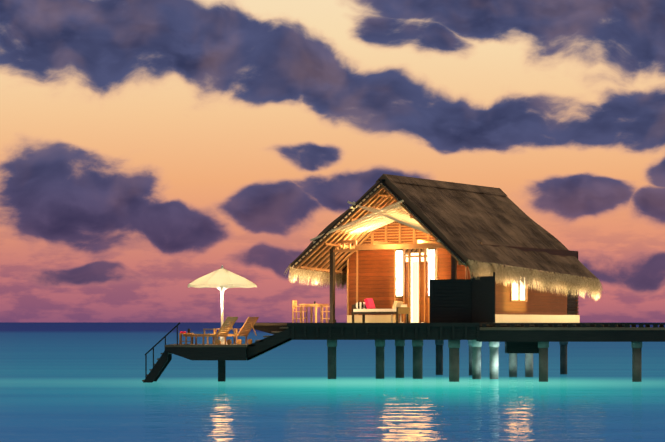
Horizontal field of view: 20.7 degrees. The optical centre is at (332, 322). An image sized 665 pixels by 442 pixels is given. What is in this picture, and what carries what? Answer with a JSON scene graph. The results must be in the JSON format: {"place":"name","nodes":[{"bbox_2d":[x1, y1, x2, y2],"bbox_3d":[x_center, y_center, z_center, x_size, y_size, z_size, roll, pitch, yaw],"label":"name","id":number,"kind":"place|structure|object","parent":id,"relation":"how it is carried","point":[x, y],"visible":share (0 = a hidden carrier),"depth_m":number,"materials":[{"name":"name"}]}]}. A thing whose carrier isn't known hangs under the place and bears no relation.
{"place":"outdoors","nodes":[
{"label":"outdoors","id":0,"kind":"place"},
{"bbox_2d":[0,322,664,441],"bbox_3d":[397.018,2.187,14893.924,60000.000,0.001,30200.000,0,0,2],"label":"sea water","id":1,"kind":"structure","parent":0,"point":[71,381],"depth_m":55.86,"materials":[{"name":"blue liquid"}]},
{"bbox_2d":[142,322,179,382],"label":"water stairs","id":2,"kind":"structure","parent":1,"relation":"in","point":[160,365],"depth_m":66.01,"materials":[{"name":"black metal"}]},
{"bbox_2d":[164,344,248,381],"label":"sun deck","id":3,"kind":"structure","parent":1,"relation":"in","point":[221,353],"depth_m":65.68,"materials":[{"name":"brown wood"}]},
{"bbox_2d":[179,329,193,344],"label":"side table","id":4,"kind":"object","parent":3,"relation":"on","point":[180,337],"visible":0.88,"depth_m":66.78,"materials":[{"name":"brown wood"}]},
{"bbox_2d":[183,317,237,344],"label":"lounger","id":5,"kind":"object","parent":3,"relation":"on","point":[223,331],"visible":1,"depth_m":66.11,"materials":[{"name":"brown wood"}]},
{"bbox_2d":[188,265,256,343],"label":"sun umbrella","id":6,"kind":"object","parent":3,"relation":"on","point":[222,278],"visible":0.79,"depth_m":66.70,"materials":[{"name":"beige fabric"}]},
{"bbox_2d":[207,317,258,343],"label":"lounger","id":7,"kind":"object","parent":3,"relation":"on","point":[245,329],"visible":0.75,"depth_m":67.48,"materials":[{"name":"brown wood"}]},
{"bbox_2d":[327,340,641,381],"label":"piles","id":8,"kind":"object","parent":1,"relation":"in","point":[475,346],"visible":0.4,"depth_m":70.10,"materials":[{"name":"concrete"}]},
{"bbox_2d":[246,323,629,339],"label":"deck","id":9,"kind":"structure","parent":8,"relation":"on","point":[385,331],"depth_m":66.10,"materials":[{"name":"black wood"}]},
{"bbox_2d":[247,327,290,360],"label":"deck stairs","id":10,"kind":"structure","parent":9,"relation":"on","point":[256,348],"depth_m":66.20,"materials":[{"name":"brown wood"}]},
{"bbox_2d":[292,300,307,322],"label":"dining chair","id":11,"kind":"object","parent":9,"relation":"on","point":[294,304],"visible":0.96,"depth_m":71.57,"materials":[{"name":"brown wood"}]},
{"bbox_2d":[299,301,328,322],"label":"dining table","id":12,"kind":"object","parent":9,"relation":"on","point":[315,305],"visible":0.98,"depth_m":71.54,"materials":[{"name":"brown wood"}]},
{"bbox_2d":[320,306,329,322],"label":"dining chair","id":13,"kind":"object","parent":9,"relation":"on","point":[321,314],"visible":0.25,"depth_m":71.41,"materials":[{"name":"brown wood"}]},
{"bbox_2d":[351,298,408,322],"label":"daybed","id":14,"kind":"object","parent":9,"relation":"on","point":[367,306],"visible":1,"depth_m":70.47,"materials":[{"name":"white fabric"}]},
{"bbox_2d":[329,246,456,322],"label":"porch posts","id":15,"kind":"object","parent":9,"relation":"on","point":[332,281],"visible":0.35,"depth_m":71.05,"materials":[{"name":"brown wood"}]},
{"bbox_2d":[310,200,477,242],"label":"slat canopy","id":16,"kind":"object","parent":15,"relation":"on","point":[392,214],"visible":0.4,"depth_m":69.59,"materials":[{"name":"beige wood"}]},
{"bbox_2d":[391,304,406,322],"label":"side table","id":17,"kind":"object","parent":9,"relation":"on","point":[403,305],"visible":0.46,"depth_m":70.48,"materials":[{"name":"white wood"}]},
{"bbox_2d":[398,248,435,321],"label":"door leaves","id":18,"kind":"object","parent":9,"relation":"on","point":[421,289],"visible":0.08,"depth_m":70.72,"materials":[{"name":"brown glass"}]},
{"bbox_2d":[429,272,494,322],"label":"privacy screen","id":19,"kind":"object","parent":9,"relation":"on","point":[470,300],"visible":0.96,"depth_m":67.03,"materials":[{"name":"black wood"}]},
{"bbox_2d":[347,208,579,322],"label":"villa walls","id":20,"kind":"structure","parent":9,"relation":"on","point":[371,274],"depth_m":71.76,"materials":[{"name":"brown wood"}]},
{"bbox_2d":[290,179,466,274],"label":"roof rafters","id":21,"kind":"object","parent":20,"relation":"on","point":[390,193],"visible":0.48,"depth_m":70.23,"materials":[{"name":"brown wood"}]},
{"bbox_2d":[328,240,481,251],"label":"porch beams","id":22,"kind":"structure","parent":20,"relation":"attached to","point":[418,244],"depth_m":69.76,"materials":[{"name":"wood"}]},
{"bbox_2d":[291,174,597,280],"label":"thatch roof","id":23,"kind":"structure","parent":20,"relation":"on","point":[460,219],"depth_m":71.09,"materials":[{"name":"brown wicker"}]},
{"bbox_2d":[285,259,603,299],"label":"thatch fringe","id":24,"kind":"object","parent":23,"relation":"attached to","point":[552,280],"visible":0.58,"depth_m":71.39,"materials":[{"name":"beige plant"}]},
{"bbox_2d":[395,248,524,322],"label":"window","id":25,"kind":"structure","parent":20,"relation":"in","point":[430,260],"depth_m":71.37,"materials":[{"name":"white glass"}]},
{"bbox_2d":[505,342,538,352],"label":"service box","id":26,"kind":"object","parent":9,"relation":"attached to","point":[521,347],"visible":0.46,"depth_m":68.24,"materials":[{"name":"black"}]},
{"bbox_2d":[476,323,664,341],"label":"jetty walkway","id":27,"kind":"structure","parent":8,"relation":"on","point":[539,332],"depth_m":66.34,"materials":[{"name":"brown wood"}]},
{"bbox_2d":[0,0,664,321],"label":"sky","id":28,"kind":"structure","parent":0,"point":[148,148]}
]}

